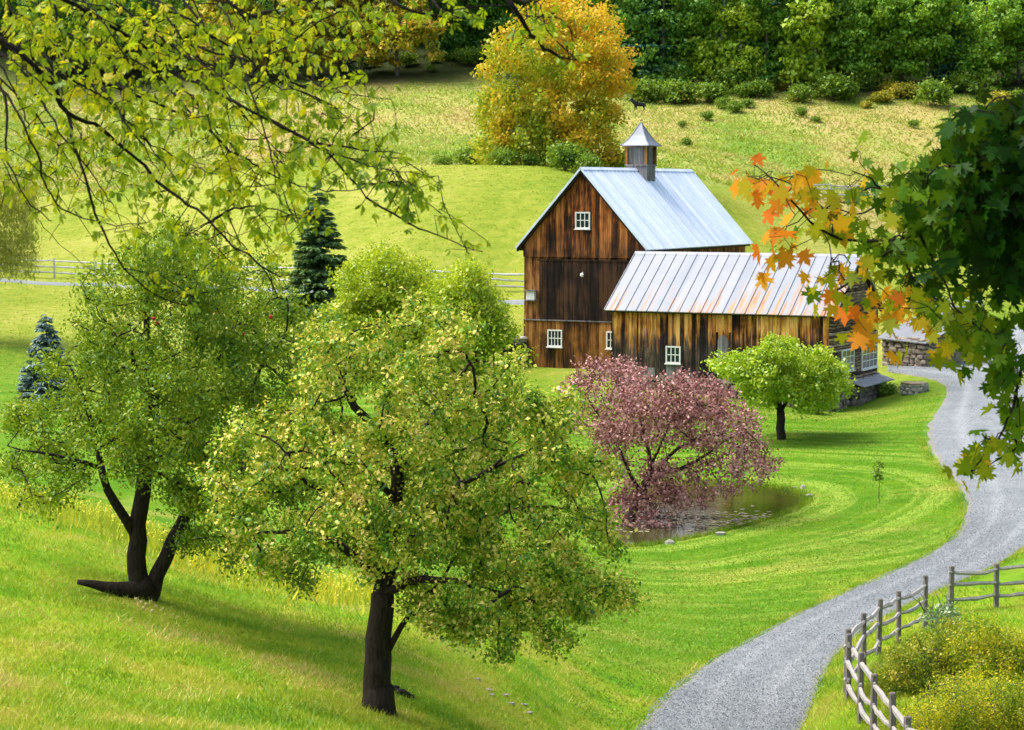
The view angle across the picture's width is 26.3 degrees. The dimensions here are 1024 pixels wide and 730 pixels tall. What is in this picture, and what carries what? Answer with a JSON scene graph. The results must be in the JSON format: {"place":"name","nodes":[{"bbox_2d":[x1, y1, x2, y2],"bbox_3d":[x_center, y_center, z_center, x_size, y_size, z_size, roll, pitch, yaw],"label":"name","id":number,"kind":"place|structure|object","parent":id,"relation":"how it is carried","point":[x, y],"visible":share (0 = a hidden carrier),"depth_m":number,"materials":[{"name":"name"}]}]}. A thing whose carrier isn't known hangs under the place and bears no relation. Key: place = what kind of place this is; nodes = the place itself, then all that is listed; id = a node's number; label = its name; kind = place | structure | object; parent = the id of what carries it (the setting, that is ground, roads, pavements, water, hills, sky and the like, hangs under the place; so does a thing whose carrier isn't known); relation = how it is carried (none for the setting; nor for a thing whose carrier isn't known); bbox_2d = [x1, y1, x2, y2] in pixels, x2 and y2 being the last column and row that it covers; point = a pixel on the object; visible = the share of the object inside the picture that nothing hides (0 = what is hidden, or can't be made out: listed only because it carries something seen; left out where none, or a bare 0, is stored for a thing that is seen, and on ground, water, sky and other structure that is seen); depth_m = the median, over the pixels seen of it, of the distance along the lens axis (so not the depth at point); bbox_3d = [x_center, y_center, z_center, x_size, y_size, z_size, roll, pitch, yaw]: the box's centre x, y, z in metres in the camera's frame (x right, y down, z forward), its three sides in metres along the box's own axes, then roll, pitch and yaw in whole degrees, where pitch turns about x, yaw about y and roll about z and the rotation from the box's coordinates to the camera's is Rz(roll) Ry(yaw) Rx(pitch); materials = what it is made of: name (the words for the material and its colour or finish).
{"place":"outdoors","nodes":[
{"label":"outdoors","id":0,"kind":"place"},
{"bbox_2d":[0,278,523,304],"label":"farm road","id":1,"kind":"structure","parent":0,"point":[519,302],"depth_m":170.18,"materials":[{"name":"gravel"}]},
{"bbox_2d":[0,21,1023,729],"bbox_3d":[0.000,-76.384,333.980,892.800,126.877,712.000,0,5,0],"label":"ground","id":2,"kind":"structure","parent":0,"point":[456,189],"depth_m":105.93,"materials":[{"name":"green plant"}]},
{"bbox_2d":[0,0,34,39],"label":"forest tree","id":3,"kind":"object","parent":2,"relation":"on","point":[13,6],"visible":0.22,"depth_m":325.05,"materials":[{"name":"green plant"}]},
{"bbox_2d":[0,164,45,286],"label":"willow tree","id":4,"kind":"object","parent":2,"relation":"on","point":[10,257],"visible":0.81,"depth_m":137.81,"materials":[{"name":"green plant"}]},
{"bbox_2d":[1,0,86,73],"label":"forest tree","id":5,"kind":"object","parent":2,"relation":"on","point":[30,14],"visible":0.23,"depth_m":319.95,"materials":[{"name":"green plant"}]},
{"bbox_2d":[16,314,77,412],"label":"spruce tree","id":6,"kind":"object","parent":2,"relation":"on","point":[46,338],"visible":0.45,"depth_m":111.92,"materials":[{"name":"green plant"}]},
{"bbox_2d":[55,0,143,62],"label":"forest tree","id":7,"kind":"object","parent":2,"relation":"on","point":[118,19],"visible":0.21,"depth_m":319.86,"materials":[{"name":"green plant"}]},
{"bbox_2d":[119,0,169,69],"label":"forest tree","id":8,"kind":"object","parent":2,"relation":"on","point":[144,5],"visible":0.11,"depth_m":325.53,"materials":[{"name":"green plant"}]},
{"bbox_2d":[1,258,342,284],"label":"pasture fence","id":9,"kind":"object","parent":2,"relation":"on","point":[53,266],"visible":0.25,"depth_m":173.05,"materials":[{"name":"wood"}]},
{"bbox_2d":[0,203,345,601],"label":"apple tree","id":10,"kind":"object","parent":2,"relation":"on","point":[193,404],"visible":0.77,"depth_m":38.48,"materials":[{"name":"green plant"}]},
{"bbox_2d":[0,482,373,615],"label":"wildflowers","id":11,"kind":"object","parent":2,"relation":"on","point":[72,514],"visible":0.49,"depth_m":48.77,"materials":[{"name":"plant"}]},
{"bbox_2d":[0,480,374,603],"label":"flower heads","id":12,"kind":"object","parent":11,"relation":"attached to","point":[112,516],"visible":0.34,"depth_m":50.10,"materials":[{"name":"plant"}]},
{"bbox_2d":[141,0,232,72],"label":"forest tree","id":13,"kind":"object","parent":2,"relation":"on","point":[154,11],"visible":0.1,"depth_m":323.16,"materials":[{"name":"green plant"}]},
{"bbox_2d":[177,0,281,73],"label":"forest tree","id":14,"kind":"object","parent":2,"relation":"on","point":[206,9],"visible":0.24,"depth_m":313.27,"materials":[{"name":"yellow plant"}]},
{"bbox_2d":[236,0,298,64],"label":"forest tree","id":15,"kind":"object","parent":2,"relation":"on","point":[269,8],"visible":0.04,"depth_m":323.67,"materials":[{"name":"green plant"}]},
{"bbox_2d":[0,0,590,313],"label":"overhanging tree","id":16,"kind":"object","parent":2,"relation":"on","point":[136,129],"visible":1,"depth_m":8.52,"materials":[{"name":"green plant"}]},
{"bbox_2d":[267,0,354,79],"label":"forest tree","id":17,"kind":"object","parent":2,"relation":"on","point":[318,34],"visible":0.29,"depth_m":314.70,"materials":[{"name":"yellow plant"}]},
{"bbox_2d":[0,502,625,729],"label":"grass","id":18,"kind":"structure","parent":2,"relation":"on","point":[151,719],"depth_m":35.79,"materials":[{"name":"plant"}]},
{"bbox_2d":[275,185,357,319],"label":"spruce tree","id":19,"kind":"object","parent":2,"relation":"on","point":[313,258],"visible":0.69,"depth_m":151.06,"materials":[{"name":"green plant"}]},
{"bbox_2d":[324,30,360,80],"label":"pine tree","id":20,"kind":"object","parent":2,"relation":"on","point":[351,68],"visible":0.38,"depth_m":314.92,"materials":[{"name":"green plant"}]},
{"bbox_2d":[318,0,406,78],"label":"forest tree","id":21,"kind":"object","parent":2,"relation":"on","point":[382,53],"visible":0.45,"depth_m":312.75,"materials":[{"name":"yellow plant"}]},
{"bbox_2d":[320,236,449,380],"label":"feathery tree","id":22,"kind":"object","parent":2,"relation":"on","point":[386,273],"visible":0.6,"depth_m":126.38,"materials":[{"name":"green plant"}]},
{"bbox_2d":[346,0,449,75],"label":"forest tree","id":23,"kind":"object","parent":2,"relation":"on","point":[410,39],"visible":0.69,"depth_m":311.64,"materials":[{"name":"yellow plant"}]},
{"bbox_2d":[399,51,422,65],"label":"green shrub","id":24,"kind":"object","parent":2,"relation":"on","point":[409,57],"visible":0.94,"depth_m":321.43,"materials":[{"name":"green plant"}]},
{"bbox_2d":[185,286,655,715],"bbox_3d":[-1.517,2.276,34.509,7.415,6.989,6.639,0,5,0],"label":"apple tree","id":25,"kind":"object","parent":2,"relation":"on","point":[450,510],"visible":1,"depth_m":32.62,"materials":[{"name":"green plant"}]},
{"bbox_2d":[400,0,476,60],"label":"forest tree","id":26,"kind":"object","parent":2,"relation":"on","point":[448,42],"visible":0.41,"depth_m":324.18,"materials":[{"name":"green plant"}]},
{"bbox_2d":[431,153,454,164],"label":"green shrub","id":27,"kind":"object","parent":2,"relation":"on","point":[442,160],"visible":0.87,"depth_m":217.78,"materials":[{"name":"green plant"}]},
{"bbox_2d":[414,0,505,52],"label":"forest tree","id":28,"kind":"object","parent":2,"relation":"on","point":[476,42],"visible":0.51,"depth_m":324.02,"materials":[{"name":"green plant"}]},
{"bbox_2d":[446,145,487,164],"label":"green shrub","id":29,"kind":"object","parent":2,"relation":"on","point":[463,157],"visible":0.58,"depth_m":212.45,"materials":[{"name":"green plant"}]},
{"bbox_2d":[450,45,484,64],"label":"green shrub","id":30,"kind":"object","parent":2,"relation":"on","point":[468,55],"visible":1,"depth_m":320.21,"materials":[{"name":"green plant"}]},
{"bbox_2d":[412,251,524,394],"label":"feathery tree","id":31,"kind":"object","parent":2,"relation":"on","point":[469,287],"visible":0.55,"depth_m":121.87,"materials":[{"name":"green plant"}]},
{"bbox_2d":[425,270,523,287],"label":"pasture fence","id":32,"kind":"object","parent":2,"relation":"on","point":[509,280],"visible":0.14,"depth_m":156.09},
{"bbox_2d":[451,0,508,54],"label":"forest tree","id":33,"kind":"object","parent":2,"relation":"on","point":[464,4],"visible":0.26,"depth_m":325.66,"materials":[{"name":"green plant"}]},
{"bbox_2d":[461,0,534,53],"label":"forest tree","id":34,"kind":"object","parent":2,"relation":"on","point":[501,22],"visible":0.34,"depth_m":322.67,"materials":[{"name":"green plant"}]},
{"bbox_2d":[0,76,1005,233],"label":"meadow grass","id":35,"kind":"structure","parent":2,"relation":"on","point":[425,155],"depth_m":272.72,"materials":[{"name":"plant"}]},
{"bbox_2d":[488,147,521,164],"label":"green shrub","id":36,"kind":"object","parent":2,"relation":"on","point":[503,155],"visible":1,"depth_m":196.91,"materials":[{"name":"green plant"}]},
{"bbox_2d":[488,336,530,366],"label":"stone wall","id":37,"kind":"structure","parent":2,"relation":"on","point":[522,339],"depth_m":137.72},
{"bbox_2d":[465,0,643,167],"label":"maple tree","id":38,"kind":"object","parent":2,"relation":"on","point":[533,103],"visible":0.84,"depth_m":199.64,"materials":[{"name":"yellow plant"}]},
{"bbox_2d":[539,138,592,170],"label":"green shrub","id":39,"kind":"object","parent":2,"relation":"on","point":[559,153],"visible":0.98,"depth_m":192.20,"materials":[{"name":"green plant"}]},
{"bbox_2d":[568,151,602,172],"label":"green shrub","id":40,"kind":"object","parent":2,"relation":"on","point":[585,160],"visible":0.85,"depth_m":190.69,"materials":[{"name":"green plant"}]},
{"bbox_2d":[598,148,625,167],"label":"green shrub","id":41,"kind":"object","parent":2,"relation":"on","point":[621,164],"visible":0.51,"depth_m":201.70,"materials":[{"name":"green plant"}]},
{"bbox_2d":[568,0,677,87],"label":"forest tree","id":42,"kind":"object","parent":2,"relation":"on","point":[634,22],"visible":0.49,"depth_m":307.98,"materials":[{"name":"green plant"}]},
{"bbox_2d":[623,75,665,102],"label":"green shrub","id":43,"kind":"object","parent":2,"relation":"on","point":[644,88],"visible":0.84,"depth_m":299.51,"materials":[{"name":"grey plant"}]},
{"bbox_2d":[616,0,681,81],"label":"pine tree","id":44,"kind":"object","parent":2,"relation":"on","point":[662,47],"visible":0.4,"depth_m":309.49,"materials":[{"name":"green plant"}]},
{"bbox_2d":[610,0,710,83],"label":"forest tree","id":45,"kind":"object","parent":2,"relation":"on","point":[666,19],"visible":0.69,"depth_m":309.08,"materials":[{"name":"green plant"}]},
{"bbox_2d":[546,352,790,528],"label":"purple tree","id":46,"kind":"object","parent":2,"relation":"on","point":[693,408],"visible":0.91,"depth_m":85.54,"materials":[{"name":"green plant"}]},
{"bbox_2d":[657,63,691,81],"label":"green shrub","id":47,"kind":"object","parent":2,"relation":"on","point":[671,73],"visible":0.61,"depth_m":308.03,"materials":[{"name":"green plant"}]},
{"bbox_2d":[654,76,699,103],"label":"green shrub","id":48,"kind":"object","parent":2,"relation":"on","point":[678,91],"visible":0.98,"depth_m":300.54,"materials":[{"name":"green plant"}]},
{"bbox_2d":[660,0,731,83],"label":"forest tree","id":49,"kind":"object","parent":2,"relation":"on","point":[697,26],"visible":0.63,"depth_m":309.74,"materials":[{"name":"green plant"}]},
{"bbox_2d":[439,392,960,729],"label":"lawn grass","id":50,"kind":"structure","parent":2,"relation":"on","point":[450,574],"depth_m":74.76,"materials":[{"name":"plant"}]},
{"bbox_2d":[591,476,816,546],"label":"pond grass","id":51,"kind":"structure","parent":2,"relation":"on","point":[805,501],"depth_m":88.12,"materials":[{"name":"plant"}]},
{"bbox_2d":[515,118,893,411],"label":"barn","id":52,"kind":"structure","parent":2,"relation":"on","point":[645,260],"depth_m":134.60,"materials":[{"name":"wood"}]},
{"bbox_2d":[546,329,562,347],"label":"window","id":53,"kind":"structure","parent":52,"relation":"in","point":[554,337],"depth_m":137.09,"materials":[{"name":"white"}]},
{"bbox_2d":[574,212,590,229],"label":"window","id":54,"kind":"structure","parent":52,"relation":"in","point":[582,219],"depth_m":135.59,"materials":[{"name":"white"}]},
{"bbox_2d":[538,259,629,320],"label":"barn door","id":55,"kind":"structure","parent":52,"relation":"in","point":[563,294],"depth_m":136.22,"materials":[{"name":"wood"}]},
{"bbox_2d":[664,346,680,364],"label":"window","id":56,"kind":"structure","parent":52,"relation":"in","point":[673,353],"depth_m":128.50,"materials":[{"name":"white"}]},
{"bbox_2d":[718,335,727,369],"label":"wing door","id":57,"kind":"structure","parent":52,"relation":"in","point":[723,340],"depth_m":127.03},
{"bbox_2d":[841,348,855,371],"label":"window","id":58,"kind":"structure","parent":52,"relation":"in","point":[848,354],"depth_m":126.85,"materials":[{"name":"white"}]},
{"bbox_2d":[861,344,878,370],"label":"window","id":59,"kind":"structure","parent":52,"relation":"in","point":[868,361],"depth_m":130.14,"materials":[{"name":"white"}]},
{"bbox_2d":[685,79,729,102],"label":"green shrub","id":60,"kind":"object","parent":2,"relation":"on","point":[699,93],"visible":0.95,"depth_m":299.68,"materials":[{"name":"green plant"}]},
{"bbox_2d":[697,82,731,102],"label":"green shrub","id":61,"kind":"object","parent":2,"relation":"on","point":[721,94],"visible":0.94,"depth_m":299.59,"materials":[{"name":"green plant"}]},
{"bbox_2d":[670,0,762,82],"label":"forest tree","id":62,"kind":"object","parent":2,"relation":"on","point":[717,56],"visible":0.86,"depth_m":309.09,"materials":[{"name":"plant"}]},
{"bbox_2d":[710,64,752,90],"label":"green shrub","id":63,"kind":"object","parent":2,"relation":"on","point":[730,78],"visible":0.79,"depth_m":307.70,"materials":[{"name":"green plant"}]},
{"bbox_2d":[722,99,745,112],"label":"green shrub","id":64,"kind":"object","parent":2,"relation":"on","point":[733,106],"visible":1,"depth_m":293.43,"materials":[{"name":"green plant"}]},
{"bbox_2d":[730,81,755,97],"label":"green shrub","id":65,"kind":"object","parent":2,"relation":"on","point":[744,89],"visible":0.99,"depth_m":304.34,"materials":[{"name":"green plant"}]},
{"bbox_2d":[722,0,771,87],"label":"forest tree","id":66,"kind":"object","parent":2,"relation":"on","point":[750,64],"visible":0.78,"depth_m":308.13,"materials":[{"name":"plant"}]},
{"bbox_2d":[746,77,773,97],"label":"green shrub","id":67,"kind":"object","parent":2,"relation":"on","point":[763,87],"visible":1,"depth_m":304.55,"materials":[{"name":"green plant"}]},
{"bbox_2d":[724,0,809,91],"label":"forest tree","id":68,"kind":"object","parent":2,"relation":"on","point":[771,65],"visible":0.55,"depth_m":309.68,"materials":[{"name":"green plant"}]},
{"bbox_2d":[699,331,859,439],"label":"round tree","id":69,"kind":"object","parent":2,"relation":"on","point":[772,370],"visible":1,"depth_m":107.67,"materials":[{"name":"green plant"}]},
{"bbox_2d":[749,3,824,90],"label":"forest tree","id":70,"kind":"object","parent":2,"relation":"on","point":[774,27],"visible":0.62,"depth_m":308.38,"materials":[{"name":"green plant"}]},
{"bbox_2d":[782,81,813,102],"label":"green shrub","id":71,"kind":"object","parent":2,"relation":"on","point":[800,91],"visible":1,"depth_m":301.14,"materials":[{"name":"green plant"}]},
{"bbox_2d":[774,0,841,91],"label":"forest tree","id":72,"kind":"object","parent":2,"relation":"on","point":[816,12],"visible":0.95,"depth_m":306.92,"materials":[{"name":"plant"}]},
{"bbox_2d":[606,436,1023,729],"bbox_3d":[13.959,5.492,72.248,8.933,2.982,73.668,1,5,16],"label":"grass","id":73,"kind":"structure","parent":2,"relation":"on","point":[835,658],"depth_m":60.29,"materials":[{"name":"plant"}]},
{"bbox_2d":[811,71,861,101],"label":"green shrub","id":74,"kind":"object","parent":2,"relation":"on","point":[837,85],"visible":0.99,"depth_m":304.22,"materials":[{"name":"green plant"}]},
{"bbox_2d":[807,0,867,76],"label":"forest tree","id":75,"kind":"object","parent":2,"relation":"on","point":[831,66],"visible":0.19,"depth_m":312.47,"materials":[{"name":"plant"}]},
{"bbox_2d":[843,67,878,91],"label":"green shrub","id":76,"kind":"object","parent":2,"relation":"on","point":[862,79],"visible":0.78,"depth_m":309.28,"materials":[{"name":"green plant"}]},
{"bbox_2d":[817,0,912,88],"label":"forest tree","id":77,"kind":"object","parent":2,"relation":"on","point":[831,41],"visible":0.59,"depth_m":310.17,"materials":[{"name":"green plant"}]},
{"bbox_2d":[824,0,916,90],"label":"forest tree","id":78,"kind":"object","parent":2,"relation":"on","point":[880,10],"visible":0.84,"depth_m":308.85,"materials":[{"name":"green plant"}]},
{"bbox_2d":[729,75,1023,494],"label":"overhanging maple","id":79,"kind":"object","parent":2,"relation":"on","point":[958,200],"visible":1,"depth_m":9.89,"materials":[{"name":"green plant"}]},
{"bbox_2d":[872,459,885,503],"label":"sapling","id":80,"kind":"object","parent":2,"relation":"on","point":[878,476],"visible":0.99,"depth_m":89.23,"materials":[{"name":"green plant"}]},
{"bbox_2d":[866,90,896,101],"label":"yellow shrub","id":81,"kind":"object","parent":2,"relation":"on","point":[882,96],"visible":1,"depth_m":303.49,"materials":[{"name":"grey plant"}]},
{"bbox_2d":[843,575,927,729],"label":"split rail fence","id":82,"kind":"object","parent":2,"relation":"on","point":[851,652],"visible":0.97,"depth_m":46.08,"materials":[{"name":"grey wood"}]},
{"bbox_2d":[877,380,899,395],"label":"leafy plant","id":83,"kind":"object","parent":2,"relation":"on","point":[886,390],"visible":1,"depth_m":129.30,"materials":[{"name":"green plant"}]},
{"bbox_2d":[882,80,917,98],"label":"yellow shrub","id":84,"kind":"object","parent":2,"relation":"on","point":[904,89],"visible":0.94,"depth_m":306.56,"materials":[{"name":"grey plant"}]},
{"bbox_2d":[863,16,947,83],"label":"forest tree","id":85,"kind":"object","parent":2,"relation":"on","point":[901,59],"visible":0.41,"depth_m":311.28,"materials":[{"name":"green plant"}]},
{"bbox_2d":[900,381,928,394],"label":"low stone wall","id":86,"kind":"structure","parent":2,"relation":"on","point":[911,387],"depth_m":127.55,"materials":[{"name":"stone"}]},
{"bbox_2d":[878,312,973,366],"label":"stone shed","id":87,"kind":"structure","parent":2,"relation":"on","point":[917,355],"depth_m":139.65,"materials":[{"name":"stone"}]},
{"bbox_2d":[867,607,992,696],"bbox_3d":[8.933,6.180,46.597,2.936,2.013,2.512,0,5,0],"label":"flowering shrub","id":88,"kind":"object","parent":2,"relation":"on","point":[912,670],"visible":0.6,"depth_m":46.14,"materials":[{"name":"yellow plant"}]},
{"bbox_2d":[885,0,976,79],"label":"forest tree","id":89,"kind":"object","parent":2,"relation":"on","point":[939,14],"visible":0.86,"depth_m":309.02,"materials":[{"name":"green plant"}]},
{"bbox_2d":[909,76,953,106],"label":"green shrub","id":90,"kind":"object","parent":2,"relation":"on","point":[933,91],"visible":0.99,"depth_m":300.97,"materials":[{"name":"green plant"}]},
{"bbox_2d":[908,592,962,633],"bbox_3d":[10.651,6.405,54.667,1.466,1.482,2.255,0,5,0],"label":"leafy plant","id":91,"kind":"object","parent":2,"relation":"on","point":[942,610],"visible":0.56,"depth_m":54.13,"materials":[{"name":"green plant"}]},
{"bbox_2d":[882,659,1023,729],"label":"flowering shrub","id":92,"kind":"object","parent":2,"relation":"on","point":[981,711],"visible":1,"depth_m":40.42,"materials":[{"name":"yellow plant"}]},
{"bbox_2d":[929,0,983,89],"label":"tree","id":93,"kind":"object","parent":2,"relation":"on","point":[943,68],"visible":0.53,"depth_m":311.82,"materials":[{"name":"green plant"}]},
{"bbox_2d":[939,68,989,93],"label":"green shrub","id":94,"kind":"object","parent":2,"relation":"on","point":[971,80],"visible":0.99,"depth_m":309.08,"materials":[{"name":"green plant"}]},
{"bbox_2d":[940,0,1023,91],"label":"forest tree","id":95,"kind":"object","parent":2,"relation":"on","point":[978,53],"visible":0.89,"depth_m":309.41,"materials":[{"name":"green plant"}]},
{"bbox_2d":[940,606,1023,702],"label":"flowering shrub","id":96,"kind":"object","parent":2,"relation":"on","point":[1009,659],"visible":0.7,"depth_m":45.05,"materials":[{"name":"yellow plant"}]},
{"bbox_2d":[947,563,1023,609],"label":"split rail fence","id":97,"kind":"object","parent":2,"relation":"on","point":[996,595],"visible":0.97,"depth_m":63.30,"materials":[{"name":"grey wood"}]},
{"bbox_2d":[972,0,1023,82],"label":"forest tree","id":98,"kind":"object","parent":2,"relation":"on","point":[1013,58],"visible":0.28,"depth_m":312.91,"materials":[{"name":"green plant"}]},
{"bbox_2d":[599,481,803,546],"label":"pond water","id":99,"kind":"structure","parent":0,"point":[762,500],"depth_m":89.51,"materials":[{"name":"liquid"}]},
{"bbox_2d":[614,507,769,532],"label":"floating leaves","id":100,"kind":"object","parent":99,"relation":"on","point":[702,518],"visible":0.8,"depth_m":86.99,"materials":[{"name":"plant"}]},
{"bbox_2d":[635,362,1023,729],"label":"road","id":101,"kind":"structure","parent":0,"point":[973,414],"depth_m":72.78,"materials":[{"name":"gravel"}]},
{"bbox_2d":[802,585,1023,729],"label":"grass","id":102,"kind":"structure","parent":0,"point":[840,685],"depth_m":50.22,"materials":[{"name":"plant"}]},
{"bbox_2d":[969,324,1023,372],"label":"driveway","id":103,"kind":"structure","parent":0,"point":[1019,337],"depth_m":154.98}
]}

